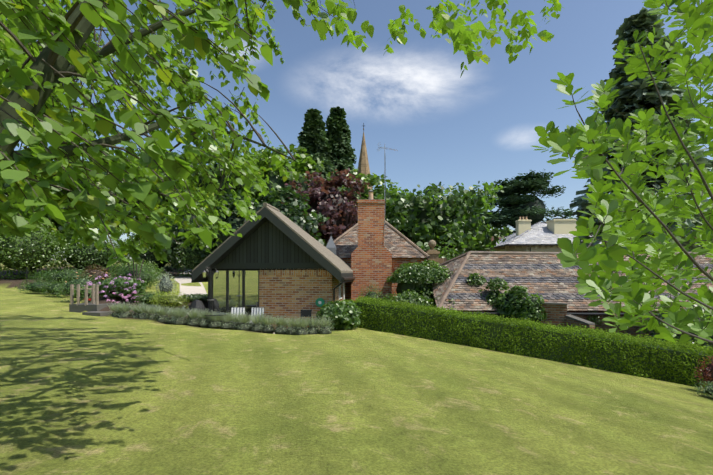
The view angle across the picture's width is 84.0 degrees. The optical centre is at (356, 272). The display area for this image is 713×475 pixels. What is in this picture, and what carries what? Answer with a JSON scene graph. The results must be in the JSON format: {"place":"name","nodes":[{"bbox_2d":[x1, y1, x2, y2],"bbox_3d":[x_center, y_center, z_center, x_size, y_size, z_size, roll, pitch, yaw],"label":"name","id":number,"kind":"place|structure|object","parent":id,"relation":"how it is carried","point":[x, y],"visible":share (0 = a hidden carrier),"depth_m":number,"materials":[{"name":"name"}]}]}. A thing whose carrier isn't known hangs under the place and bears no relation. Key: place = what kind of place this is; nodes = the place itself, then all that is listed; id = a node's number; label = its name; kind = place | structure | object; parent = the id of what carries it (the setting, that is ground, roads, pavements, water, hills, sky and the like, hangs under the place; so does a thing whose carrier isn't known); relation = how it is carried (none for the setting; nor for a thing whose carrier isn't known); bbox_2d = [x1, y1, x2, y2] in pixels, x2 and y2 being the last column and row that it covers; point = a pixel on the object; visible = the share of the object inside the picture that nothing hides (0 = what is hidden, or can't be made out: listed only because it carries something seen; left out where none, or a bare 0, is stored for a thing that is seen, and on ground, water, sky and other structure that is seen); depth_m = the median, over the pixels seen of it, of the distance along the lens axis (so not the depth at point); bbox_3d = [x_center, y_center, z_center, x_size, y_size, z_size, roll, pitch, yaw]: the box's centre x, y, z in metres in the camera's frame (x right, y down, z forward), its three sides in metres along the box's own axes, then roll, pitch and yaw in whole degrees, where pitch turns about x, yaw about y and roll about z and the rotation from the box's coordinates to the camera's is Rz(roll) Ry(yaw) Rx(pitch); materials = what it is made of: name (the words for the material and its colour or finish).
{"place":"outdoors","nodes":[
{"label":"outdoors","id":0,"kind":"place"},
{"bbox_2d":[0,260,712,474],"bbox_3d":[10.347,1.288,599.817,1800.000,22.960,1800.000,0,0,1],"label":"terrain","id":1,"kind":"structure","parent":0,"point":[80,394],"depth_m":5.04,"materials":[{"name":"green plant"}]},
{"bbox_2d":[65,272,143,302],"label":"flower petals","id":2,"kind":"object","parent":1,"relation":"on","point":[124,297],"visible":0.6,"depth_m":13.44,"materials":[{"name":"pink plant"}]},
{"bbox_2d":[18,265,311,322],"bbox_3d":[-12.532,0.800,22.041,10.889,2.224,27.565,0,0,-27],"label":"garden furniture","id":3,"kind":"object","parent":1,"relation":"on","point":[94,307],"visible":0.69,"depth_m":12.69,"materials":[{"name":"brown wood"}]},
{"bbox_2d":[0,0,354,280],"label":"tree","id":4,"kind":"object","parent":1,"relation":"on","point":[90,206],"depth_m":2.68,"materials":[{"name":"green plant"}]},
{"bbox_2d":[0,0,563,263],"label":"overhanging tree leaves","id":5,"kind":"object","parent":4,"relation":"attached to","point":[462,36],"visible":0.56,"depth_m":4.40,"materials":[{"name":"green plant"}]},
{"bbox_2d":[107,300,332,327],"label":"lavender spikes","id":6,"kind":"object","parent":1,"relation":"on","point":[199,313],"visible":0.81,"depth_m":11.34,"materials":[{"name":"plant"}]},
{"bbox_2d":[108,306,334,334],"bbox_3d":[-4.156,1.411,11.510,7.183,0.893,0.844,0,0,11],"label":"lavender","id":7,"kind":"object","parent":1,"relation":"on","point":[264,329],"depth_m":11.25,"materials":[{"name":"green plant"}]},
{"bbox_2d":[191,202,354,333],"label":"gabled house","id":8,"kind":"structure","parent":1,"relation":"on","point":[273,261],"depth_m":13.01,"materials":[{"name":"brick"}]},
{"bbox_2d":[0,83,705,273],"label":"tree","id":9,"kind":"object","parent":1,"relation":"on","point":[293,200],"depth_m":26.56,"materials":[{"name":"green plant"}]},
{"bbox_2d":[0,222,712,350],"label":"shrubs","id":10,"kind":"object","parent":1,"relation":"on","point":[430,274],"visible":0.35,"depth_m":14.56,"materials":[{"name":"green plant"}]},
{"bbox_2d":[0,232,712,395],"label":"shrub","id":11,"kind":"object","parent":1,"relation":"on","point":[405,287],"visible":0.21,"depth_m":19.27,"materials":[{"name":"green plant"}]},
{"bbox_2d":[15,239,712,397],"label":"garden plants","id":12,"kind":"object","parent":1,"relation":"on","point":[184,297],"visible":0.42,"depth_m":15.88,"materials":[{"name":"green plant"}]},
{"bbox_2d":[357,123,372,189],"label":"church spire","id":13,"kind":"structure","parent":1,"relation":"on","point":[363,166],"depth_m":55.36,"materials":[{"name":"brown stone"}]},
{"bbox_2d":[326,144,446,300],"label":"house with chimney","id":14,"kind":"structure","parent":1,"relation":"on","point":[374,246],"depth_m":15.51,"materials":[{"name":"brick"}]},
{"bbox_2d":[291,7,712,251],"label":"conifer trees","id":15,"kind":"object","parent":1,"relation":"on","point":[327,146],"visible":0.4,"depth_m":22.45,"materials":[{"name":"green plant"}]},
{"bbox_2d":[337,296,712,386],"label":"hedge","id":16,"kind":"object","parent":1,"relation":"on","point":[501,329],"visible":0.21,"depth_m":10.70,"materials":[{"name":"green plant"}]},
{"bbox_2d":[486,217,605,251],"bbox_3d":[18.731,0.628,46.227,12.074,12.480,20.420,0,0,1],"label":"villa and roofs","id":17,"kind":"object","parent":1,"relation":"on","point":[527,236],"visible":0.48,"depth_m":38.28,"materials":[{"name":"stone"}]},
{"bbox_2d":[512,297,594,333],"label":"outbuilding","id":18,"kind":"structure","parent":1,"relation":"on","point":[556,313],"depth_m":12.24,"materials":[{"name":"brick"}]},
{"bbox_2d":[432,251,712,338],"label":"range building","id":19,"kind":"structure","parent":1,"relation":"on","point":[548,276],"depth_m":14.08,"materials":[{"name":"tile"}]},
{"bbox_2d":[532,0,712,344],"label":"magnolia","id":20,"kind":"object","parent":1,"relation":"on","point":[570,140],"depth_m":4.90,"materials":[{"name":"green plant"}]},
{"bbox_2d":[6,0,712,262],"label":"sky","id":21,"kind":"structure","parent":0,"point":[447,128],"materials":[{"name":"blue"}]}
]}

